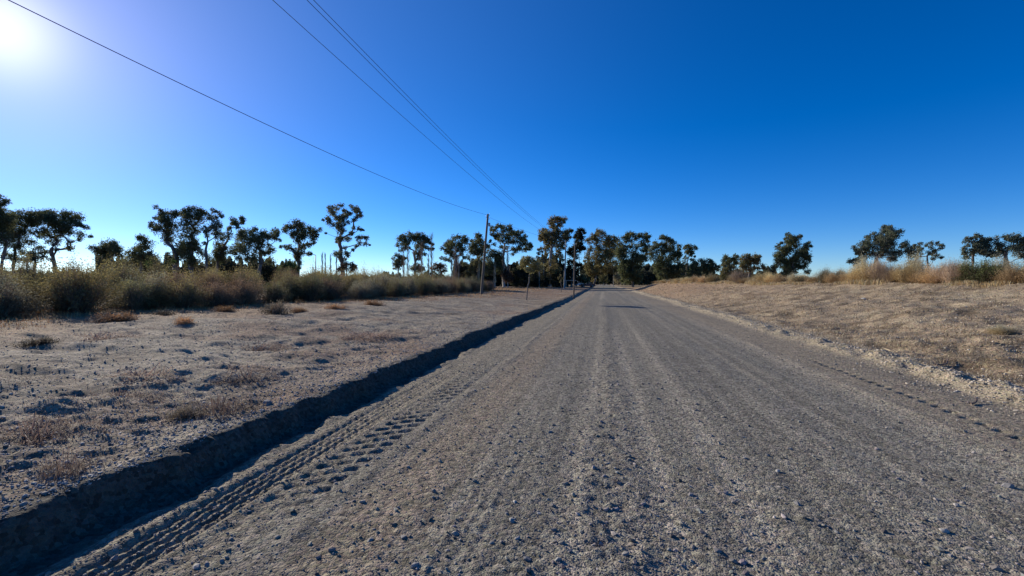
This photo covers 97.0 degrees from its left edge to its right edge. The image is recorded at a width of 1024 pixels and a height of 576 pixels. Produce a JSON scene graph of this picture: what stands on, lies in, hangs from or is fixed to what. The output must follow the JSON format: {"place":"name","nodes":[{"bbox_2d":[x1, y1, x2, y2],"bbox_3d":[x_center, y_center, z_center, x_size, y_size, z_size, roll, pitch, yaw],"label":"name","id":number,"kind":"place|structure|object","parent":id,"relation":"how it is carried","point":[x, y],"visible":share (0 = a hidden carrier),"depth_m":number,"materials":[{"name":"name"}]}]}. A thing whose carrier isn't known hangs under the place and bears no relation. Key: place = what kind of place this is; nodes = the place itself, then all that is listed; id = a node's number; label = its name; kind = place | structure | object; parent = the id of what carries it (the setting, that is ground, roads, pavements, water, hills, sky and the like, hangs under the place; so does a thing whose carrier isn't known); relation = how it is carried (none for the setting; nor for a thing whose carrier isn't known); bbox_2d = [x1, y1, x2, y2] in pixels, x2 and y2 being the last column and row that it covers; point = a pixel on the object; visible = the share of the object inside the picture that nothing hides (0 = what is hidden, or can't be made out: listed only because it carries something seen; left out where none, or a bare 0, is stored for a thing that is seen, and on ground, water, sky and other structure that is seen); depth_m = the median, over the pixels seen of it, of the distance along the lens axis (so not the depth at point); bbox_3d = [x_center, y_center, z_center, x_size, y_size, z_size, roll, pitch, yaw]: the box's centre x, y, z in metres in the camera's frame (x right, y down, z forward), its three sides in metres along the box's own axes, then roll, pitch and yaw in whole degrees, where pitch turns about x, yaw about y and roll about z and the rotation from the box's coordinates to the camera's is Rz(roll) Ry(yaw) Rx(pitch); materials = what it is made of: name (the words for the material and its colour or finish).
{"place":"outdoors","nodes":[
{"label":"outdoors","id":0,"kind":"place"},
{"bbox_2d":[0,284,647,557],"bbox_3d":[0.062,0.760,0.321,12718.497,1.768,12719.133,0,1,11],"label":"ground","id":1,"kind":"structure","parent":0,"point":[106,491],"depth_m":6.87,"materials":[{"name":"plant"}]},
{"bbox_2d":[0,194,20,267],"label":"eucalyptus tree","id":2,"kind":"object","parent":1,"relation":"on","point":[5,230],"visible":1,"depth_m":61.84,"materials":[{"name":"green plant"}]},
{"bbox_2d":[3,208,40,278],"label":"eucalyptus tree","id":3,"kind":"object","parent":1,"relation":"on","point":[22,229],"visible":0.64,"depth_m":69.86,"materials":[{"name":"green plant"}]},
{"bbox_2d":[0,269,50,318],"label":"scrub bush","id":4,"kind":"object","parent":1,"relation":"on","point":[16,301],"visible":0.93,"depth_m":13.73,"materials":[{"name":"plant"}]},
{"bbox_2d":[0,262,57,312],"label":"scrub bush","id":5,"kind":"object","parent":1,"relation":"on","point":[29,288],"visible":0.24,"depth_m":15.26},
{"bbox_2d":[5,246,62,305],"bbox_3d":[-21.049,-0.400,19.705,3.240,2.853,2.591,0,1,7],"label":"scrub bush","id":6,"kind":"object","parent":1,"relation":"on","point":[27,268],"visible":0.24,"depth_m":19.33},
{"bbox_2d":[11,335,62,348],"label":"weed","id":7,"kind":"object","parent":1,"relation":"on","point":[34,343],"visible":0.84,"depth_m":8.27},
{"bbox_2d":[24,244,50,271],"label":"eucalyptus tree","id":8,"kind":"object","parent":1,"relation":"on","point":[40,256],"visible":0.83,"depth_m":79.95,"materials":[{"name":"green plant"}]},
{"bbox_2d":[0,407,112,447],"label":"weed","id":9,"kind":"object","parent":1,"relation":"on","point":[45,427],"visible":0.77,"depth_m":4.10,"materials":[{"name":"plant"}]},
{"bbox_2d":[23,207,93,280],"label":"eucalyptus tree","id":10,"kind":"object","parent":1,"relation":"on","point":[66,223],"visible":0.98,"depth_m":71.23,"materials":[{"name":"green plant"}]},
{"bbox_2d":[8,446,115,482],"bbox_3d":[-3.233,1.335,3.241,0.633,0.433,0.526,-1,1,-39],"label":"weed","id":11,"kind":"object","parent":1,"relation":"on","point":[58,467],"visible":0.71,"depth_m":3.25,"materials":[{"name":"plant"}]},
{"bbox_2d":[20,254,106,310],"bbox_3d":[-16.678,-0.094,16.845,2.920,2.311,2.687,0,1,-10],"label":"scrub bush","id":12,"kind":"object","parent":1,"relation":"on","point":[59,307],"visible":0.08,"depth_m":16.48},
{"bbox_2d":[19,246,137,313],"bbox_3d":[-14.457,-0.235,15.333,2.789,2.353,3.252,0,1,-21],"label":"scrub bush","id":13,"kind":"object","parent":1,"relation":"on","point":[79,293],"visible":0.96,"depth_m":15.10,"materials":[{"name":"plant"}]},
{"bbox_2d":[62,329,144,342],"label":"weed","id":14,"kind":"object","parent":1,"relation":"on","point":[104,336],"visible":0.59,"depth_m":9.73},
{"bbox_2d":[86,237,128,264],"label":"tree","id":15,"kind":"object","parent":1,"relation":"on","point":[111,248],"visible":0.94,"depth_m":69.50,"materials":[{"name":"green plant"}]},
{"bbox_2d":[83,310,138,323],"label":"weed","id":16,"kind":"object","parent":1,"relation":"on","point":[126,316],"visible":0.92,"depth_m":12.69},
{"bbox_2d":[90,254,146,307],"bbox_3d":[-17.266,-0.230,19.576,2.477,2.595,3.293,1,1,36],"label":"scrub bush","id":17,"kind":"object","parent":1,"relation":"on","point":[123,271],"visible":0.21,"depth_m":19.57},
{"bbox_2d":[93,247,148,282],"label":"scrub bush","id":18,"kind":"object","parent":1,"relation":"on","point":[120,265],"visible":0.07,"depth_m":21.79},
{"bbox_2d":[86,384,172,404],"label":"weed","id":19,"kind":"object","parent":1,"relation":"on","point":[118,393],"visible":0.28,"depth_m":5.39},
{"bbox_2d":[99,271,169,309],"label":"scrub bush","id":20,"kind":"object","parent":1,"relation":"on","point":[131,291],"visible":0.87,"depth_m":17.02,"materials":[{"name":"plant"}]},
{"bbox_2d":[117,233,161,275],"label":"eucalyptus tree","id":21,"kind":"object","parent":1,"relation":"on","point":[138,252],"visible":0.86,"depth_m":77.86,"materials":[{"name":"green plant"}]},
{"bbox_2d":[72,360,212,386],"bbox_3d":[-5.126,1.254,6.396,1.828,0.379,1.519,0,1,-35],"label":"weed","id":22,"kind":"object","parent":1,"relation":"on","point":[139,374],"visible":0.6,"depth_m":6.33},
{"bbox_2d":[112,264,175,308],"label":"scrub bush","id":23,"kind":"object","parent":1,"relation":"on","point":[153,280],"visible":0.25,"depth_m":18.36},
{"bbox_2d":[133,254,190,281],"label":"scrub bush","id":24,"kind":"object","parent":1,"relation":"on","point":[152,271],"visible":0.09,"depth_m":23.33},
{"bbox_2d":[147,204,187,275],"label":"eucalyptus tree","id":25,"kind":"object","parent":1,"relation":"on","point":[164,219],"visible":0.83,"depth_m":75.84,"materials":[{"name":"green plant"}]},
{"bbox_2d":[137,268,212,308],"bbox_3d":[-13.444,0.062,18.688,3.182,1.746,2.790,0,1,12],"label":"scrub bush","id":26,"kind":"object","parent":1,"relation":"on","point":[181,297],"visible":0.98,"depth_m":18.23,"materials":[{"name":"plant"}]},
{"bbox_2d":[146,264,205,304],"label":"scrub bush","id":27,"kind":"object","parent":1,"relation":"on","point":[176,278],"visible":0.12,"depth_m":20.23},
{"bbox_2d":[164,401,210,422],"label":"weed","id":28,"kind":"object","parent":1,"relation":"on","point":[182,411],"visible":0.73,"depth_m":4.66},
{"bbox_2d":[175,204,214,279],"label":"eucalyptus tree","id":29,"kind":"object","parent":1,"relation":"on","point":[188,213],"visible":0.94,"depth_m":73.30,"materials":[{"name":"green plant"}]},
{"bbox_2d":[94,252,295,286],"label":"woodland","id":30,"kind":"object","parent":1,"relation":"on","point":[268,269],"visible":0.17,"depth_m":91.16,"materials":[{"name":"green plant"}]},
{"bbox_2d":[190,269,226,293],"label":"scrub bush","id":31,"kind":"object","parent":1,"relation":"on","point":[209,280],"visible":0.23,"depth_m":21.71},
{"bbox_2d":[195,208,226,274],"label":"eucalyptus tree","id":32,"kind":"object","parent":1,"relation":"on","point":[214,227],"visible":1,"depth_m":71.90,"materials":[{"name":"green plant"}]},
{"bbox_2d":[157,390,266,429],"bbox_3d":[-3.108,1.348,4.865,0.993,0.514,1.195,0,1,-13],"label":"weed","id":33,"kind":"object","parent":1,"relation":"on","point":[228,407],"visible":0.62,"depth_m":4.85,"materials":[{"name":"plant"}]},
{"bbox_2d":[194,275,250,306],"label":"scrub bush","id":34,"kind":"object","parent":1,"relation":"on","point":[219,298],"visible":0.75,"depth_m":19.70,"materials":[{"name":"plant"}]},
{"bbox_2d":[210,215,246,272],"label":"eucalyptus tree","id":35,"kind":"object","parent":1,"relation":"on","point":[219,251],"visible":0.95,"depth_m":77.78,"materials":[{"name":"green plant"}]},
{"bbox_2d":[209,263,259,297],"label":"scrub bush","id":36,"kind":"object","parent":1,"relation":"on","point":[244,277],"visible":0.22,"depth_m":23.06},
{"bbox_2d":[194,364,281,386],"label":"weed","id":37,"kind":"object","parent":1,"relation":"on","point":[242,378],"visible":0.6,"depth_m":6.31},
{"bbox_2d":[225,271,266,304],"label":"scrub bush","id":38,"kind":"object","parent":1,"relation":"on","point":[246,295],"visible":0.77,"depth_m":20.92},
{"bbox_2d":[230,225,281,288],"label":"eucalyptus tree","id":39,"kind":"object","parent":1,"relation":"on","point":[257,241],"visible":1,"depth_m":71.34,"materials":[{"name":"green plant"}]},
{"bbox_2d":[0,292,527,519],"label":"dirt clods","id":40,"kind":"object","parent":1,"relation":"on","point":[91,475],"visible":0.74,"depth_m":4.83,"materials":[{"name":"earth"}]},
{"bbox_2d":[239,340,296,352],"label":"weed","id":41,"kind":"object","parent":1,"relation":"on","point":[273,346],"visible":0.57,"depth_m":9.31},
{"bbox_2d":[251,279,294,302],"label":"scrub bush","id":42,"kind":"object","parent":1,"relation":"on","point":[273,293],"visible":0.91,"depth_m":22.68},
{"bbox_2d":[257,299,291,314],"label":"weed","id":43,"kind":"object","parent":1,"relation":"on","point":[275,309],"visible":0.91,"depth_m":15.85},
{"bbox_2d":[277,259,298,273],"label":"tree","id":44,"kind":"object","parent":1,"relation":"on","point":[292,264],"visible":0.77,"depth_m":69.34,"materials":[{"name":"green plant"}]},
{"bbox_2d":[278,270,308,301],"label":"scrub bush","id":45,"kind":"object","parent":1,"relation":"on","point":[288,279],"visible":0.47,"depth_m":24.39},
{"bbox_2d":[279,218,322,275],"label":"eucalyptus tree","id":46,"kind":"object","parent":1,"relation":"on","point":[299,232],"visible":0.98,"depth_m":73.53,"materials":[{"name":"green plant"}]},
{"bbox_2d":[289,271,328,301],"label":"scrub bush","id":47,"kind":"object","parent":1,"relation":"on","point":[311,292],"visible":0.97,"depth_m":24.45,"materials":[{"name":"plant"}]},
{"bbox_2d":[315,272,348,300],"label":"scrub bush","id":48,"kind":"object","parent":1,"relation":"on","point":[331,292],"visible":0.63,"depth_m":26.38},
{"bbox_2d":[321,202,370,275],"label":"eucalyptus tree","id":49,"kind":"object","parent":1,"relation":"on","point":[340,223],"visible":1,"depth_m":78.99,"materials":[{"name":"green plant"}]},
{"bbox_2d":[336,261,358,277],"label":"tree","id":50,"kind":"object","parent":1,"relation":"on","point":[345,265],"visible":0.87,"depth_m":66.02,"materials":[{"name":"green plant"}]},
{"bbox_2d":[344,279,378,299],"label":"scrub bush","id":51,"kind":"object","parent":1,"relation":"on","point":[357,293],"visible":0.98,"depth_m":27.81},
{"bbox_2d":[329,328,407,342],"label":"weed","id":52,"kind":"object","parent":1,"relation":"on","point":[369,335],"visible":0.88,"depth_m":11.20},
{"bbox_2d":[355,275,388,298],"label":"scrub bush","id":53,"kind":"object","parent":1,"relation":"on","point":[374,285],"visible":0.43,"depth_m":29.53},
{"bbox_2d":[382,277,411,296],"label":"scrub bush","id":54,"kind":"object","parent":1,"relation":"on","point":[399,291],"visible":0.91,"depth_m":32.07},
{"bbox_2d":[391,252,406,273],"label":"eucalyptus tree","id":55,"kind":"object","parent":1,"relation":"on","point":[397,263],"visible":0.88,"depth_m":97.61,"materials":[{"name":"green plant"}]},
{"bbox_2d":[393,273,419,295],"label":"scrub bush","id":56,"kind":"object","parent":1,"relation":"on","point":[409,286],"visible":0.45,"depth_m":35.30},
{"bbox_2d":[394,230,434,273],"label":"eucalyptus tree","id":57,"kind":"object","parent":1,"relation":"on","point":[418,238],"visible":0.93,"depth_m":103.19,"materials":[{"name":"green plant"}]},
{"bbox_2d":[413,273,438,295],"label":"scrub bush","id":58,"kind":"object","parent":1,"relation":"on","point":[425,287],"visible":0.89,"depth_m":37.30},
{"bbox_2d":[429,278,452,293],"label":"scrub bush","id":59,"kind":"object","parent":1,"relation":"on","point":[441,287],"visible":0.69,"depth_m":39.25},
{"bbox_2d":[439,233,468,278],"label":"eucalyptus tree","id":60,"kind":"object","parent":1,"relation":"on","point":[448,245],"visible":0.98,"depth_m":103.44,"materials":[{"name":"green plant"}]},
{"bbox_2d":[462,255,487,278],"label":"tree","id":61,"kind":"object","parent":1,"relation":"on","point":[470,270],"visible":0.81,"depth_m":87.87,"materials":[{"name":"green plant"}]},
{"bbox_2d":[465,231,491,277],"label":"eucalyptus tree","id":62,"kind":"object","parent":1,"relation":"on","point":[475,248],"visible":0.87,"depth_m":107.10,"materials":[{"name":"green plant"}]},
{"bbox_2d":[480,214,489,293],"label":"utility pole","id":63,"kind":"object","parent":1,"relation":"on","point":[484,258],"visible":0.94,"depth_m":40.49,"materials":[{"name":"brown wood"}]},
{"bbox_2d":[8,0,485,214],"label":"power line","id":64,"kind":"object","parent":63,"relation":"attached to","point":[193,89],"visible":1,"depth_m":11.59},
{"bbox_2d":[485,246,504,286],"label":"eucalyptus tree","id":65,"kind":"object","parent":1,"relation":"on","point":[496,255],"visible":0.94,"depth_m":95.60,"materials":[{"name":"green plant"}]},
{"bbox_2d":[453,252,568,286],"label":"woodland","id":66,"kind":"object","parent":1,"relation":"on","point":[490,277],"visible":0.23,"depth_m":122.73,"materials":[{"name":"green plant"}]},
{"bbox_2d":[489,223,533,286],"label":"eucalyptus tree","id":67,"kind":"object","parent":1,"relation":"on","point":[510,234],"visible":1,"depth_m":107.14,"materials":[{"name":"green plant"}]},
{"bbox_2d":[508,267,523,286],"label":"hedge bush","id":68,"kind":"object","parent":1,"relation":"on","point":[517,275],"visible":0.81,"depth_m":97.16,"materials":[{"name":"green plant"}]},
{"bbox_2d":[516,255,545,299],"bbox_3d":[1.506,-0.720,34.230,2.054,3.552,1.666,-1,1,-38],"label":"acacia tree","id":69,"kind":"object","parent":1,"relation":"on","point":[534,265],"visible":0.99,"depth_m":33.93,"materials":[{"name":"green plant"}]},
{"bbox_2d":[536,249,562,274],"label":"tree","id":70,"kind":"object","parent":1,"relation":"on","point":[553,268],"visible":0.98,"depth_m":103.48,"materials":[{"name":"green plant"}]},
{"bbox_2d":[546,270,562,286],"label":"hedge bush","id":71,"kind":"object","parent":1,"relation":"on","point":[554,282],"visible":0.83,"depth_m":102.85,"materials":[{"name":"green plant"}]},
{"bbox_2d":[537,215,573,285],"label":"eucalyptus tree","id":72,"kind":"object","parent":1,"relation":"on","point":[552,242],"visible":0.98,"depth_m":117.27,"materials":[{"name":"green plant"}]},
{"bbox_2d":[562,240,569,287],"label":"utility pole","id":73,"kind":"object","parent":1,"relation":"on","point":[565,264],"visible":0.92,"depth_m":94.81,"materials":[{"name":"concrete"}]},
{"bbox_2d":[307,0,551,233],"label":"power line","id":74,"kind":"object","parent":73,"relation":"attached to","point":[395,88],"visible":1,"depth_m":17.20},
{"bbox_2d":[565,227,586,286],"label":"eucalyptus tree","id":75,"kind":"object","parent":1,"relation":"on","point":[578,237],"visible":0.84,"depth_m":123.59,"materials":[{"name":"green plant"}]},
{"bbox_2d":[582,228,620,283],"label":"eucalyptus tree","id":76,"kind":"object","parent":1,"relation":"on","point":[603,251],"visible":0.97,"depth_m":174.54,"materials":[{"name":"green plant"}]},
{"bbox_2d":[614,230,650,286],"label":"eucalyptus tree","id":77,"kind":"object","parent":1,"relation":"on","point":[629,271],"visible":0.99,"depth_m":138.84,"materials":[{"name":"green plant"}]},
{"bbox_2d":[579,263,715,284],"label":"woodland","id":78,"kind":"object","parent":1,"relation":"on","point":[645,267],"visible":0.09,"depth_m":293.34,"materials":[{"name":"green plant"}]},
{"bbox_2d":[681,243,698,267],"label":"eucalyptus tree","id":79,"kind":"object","parent":1,"relation":"on","point":[689,251],"visible":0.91,"depth_m":121.47,"materials":[{"name":"green plant"}]},
{"bbox_2d":[621,265,788,284],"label":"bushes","id":80,"kind":"object","parent":1,"relation":"on","point":[649,276],"visible":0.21,"depth_m":223.42,"materials":[{"name":"green plant"}]},
{"bbox_2d":[0,284,1023,575],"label":"road","id":81,"kind":"structure","parent":0,"point":[44,546],"depth_m":3.74,"materials":[{"name":"gravel"}]},
{"bbox_2d":[0,0,1023,277],"label":"sky","id":82,"kind":"structure","parent":0,"point":[720,127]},
{"bbox_2d":[622,282,1023,410],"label":"embankment","id":83,"kind":"structure","parent":0,"point":[915,302],"depth_m":14.09,"materials":[{"name":"soil"}]},
{"bbox_2d":[647,234,684,280],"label":"eucalyptus tree","id":84,"kind":"object","parent":83,"relation":"on","point":[663,268],"visible":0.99,"depth_m":117.23,"materials":[{"name":"green plant"}]},
{"bbox_2d":[679,258,703,277],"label":"eucalyptus tree","id":85,"kind":"object","parent":83,"relation":"on","point":[694,267],"visible":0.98,"depth_m":111.53,"materials":[{"name":"green plant"}]},
{"bbox_2d":[700,257,720,276],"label":"eucalyptus tree","id":86,"kind":"object","parent":83,"relation":"on","point":[707,269],"visible":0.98,"depth_m":113.09,"materials":[{"name":"green plant"}]},
{"bbox_2d":[719,263,738,280],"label":"olive bush","id":87,"kind":"object","parent":83,"relation":"on","point":[724,272],"visible":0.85,"depth_m":65.57,"materials":[{"name":"green plant"}]},
{"bbox_2d":[720,253,740,274],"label":"eucalyptus tree","id":88,"kind":"object","parent":83,"relation":"on","point":[726,260],"visible":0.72,"depth_m":99.34,"materials":[{"name":"green plant"}]},
{"bbox_2d":[737,252,765,276],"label":"eucalyptus tree","id":89,"kind":"object","parent":83,"relation":"on","point":[746,258],"visible":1,"depth_m":93.53,"materials":[{"name":"green plant"}]},
{"bbox_2d":[770,232,813,276],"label":"eucalyptus tree","id":90,"kind":"object","parent":83,"relation":"on","point":[800,255],"visible":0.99,"depth_m":89.49,"materials":[{"name":"green plant"}]},
{"bbox_2d":[634,281,1023,386],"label":"dry grass","id":91,"kind":"structure","parent":83,"relation":"on","point":[911,349],"depth_m":13.94,"materials":[{"name":"plant"}]},
{"bbox_2d":[644,282,1023,418],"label":"dirt clods","id":92,"kind":"object","parent":83,"relation":"on","point":[1016,388],"visible":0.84,"depth_m":9.08,"materials":[{"name":"earth"}]},
{"bbox_2d":[851,259,885,281],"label":"dry bush","id":93,"kind":"object","parent":83,"relation":"on","point":[863,276],"visible":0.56,"depth_m":24.77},
{"bbox_2d":[864,255,894,282],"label":"dry bush","id":94,"kind":"object","parent":83,"relation":"on","point":[877,267],"visible":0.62,"depth_m":24.14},
{"bbox_2d":[846,224,916,265],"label":"eucalyptus tree","id":95,"kind":"object","parent":83,"relation":"on","point":[885,243],"visible":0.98,"depth_m":83.14,"materials":[{"name":"green plant"}]},
{"bbox_2d":[886,259,923,282],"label":"dry bush","id":96,"kind":"object","parent":83,"relation":"on","point":[902,274],"visible":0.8,"depth_m":22.36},
{"bbox_2d":[891,250,928,271],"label":"dry bush","id":97,"kind":"object","parent":83,"relation":"on","point":[919,264],"visible":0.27,"depth_m":23.10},
{"bbox_2d":[904,263,934,283],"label":"dry bush","id":98,"kind":"object","parent":83,"relation":"on","point":[918,273],"visible":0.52,"depth_m":21.70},
{"bbox_2d":[906,241,944,266],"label":"eucalyptus tree","id":99,"kind":"object","parent":83,"relation":"on","point":[920,249],"visible":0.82,"depth_m":87.69,"materials":[{"name":"green plant"}]},
{"bbox_2d":[912,270,944,283],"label":"dry bush","id":100,"kind":"object","parent":83,"relation":"on","point":[929,280],"visible":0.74,"depth_m":21.03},
{"bbox_2d":[932,256,974,282],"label":"dry bush","id":101,"kind":"object","parent":83,"relation":"on","point":[950,271],"visible":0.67,"depth_m":19.96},
{"bbox_2d":[960,232,987,265],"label":"eucalyptus tree","id":102,"kind":"object","parent":83,"relation":"on","point":[972,250],"visible":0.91,"depth_m":81.45,"materials":[{"name":"green plant"}]},
{"bbox_2d":[948,256,1004,284],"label":"green bush","id":103,"kind":"object","parent":83,"relation":"on","point":[979,272],"visible":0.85,"depth_m":19.12,"materials":[{"name":"plant"}]},
{"bbox_2d":[970,232,1023,265],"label":"eucalyptus tree","id":104,"kind":"object","parent":83,"relation":"on","point":[1018,240],"visible":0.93,"depth_m":79.81,"materials":[{"name":"green plant"}]},
{"bbox_2d":[982,322,1023,334],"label":"straw tuft","id":105,"kind":"object","parent":83,"relation":"on","point":[999,329],"visible":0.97,"depth_m":10.29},
{"bbox_2d":[988,249,1022,275],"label":"dry bush","id":106,"kind":"object","parent":83,"relation":"on","point":[1002,261],"visible":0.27,"depth_m":19.42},
{"bbox_2d":[989,262,1023,284],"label":"dry bush","id":107,"kind":"object","parent":83,"relation":"on","point":[1010,270],"visible":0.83,"depth_m":17.82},
{"bbox_2d":[650,278,1022,287],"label":"dry grass","id":108,"kind":"structure","parent":0,"point":[872,281],"depth_m":25.23,"materials":[{"name":"plant"}]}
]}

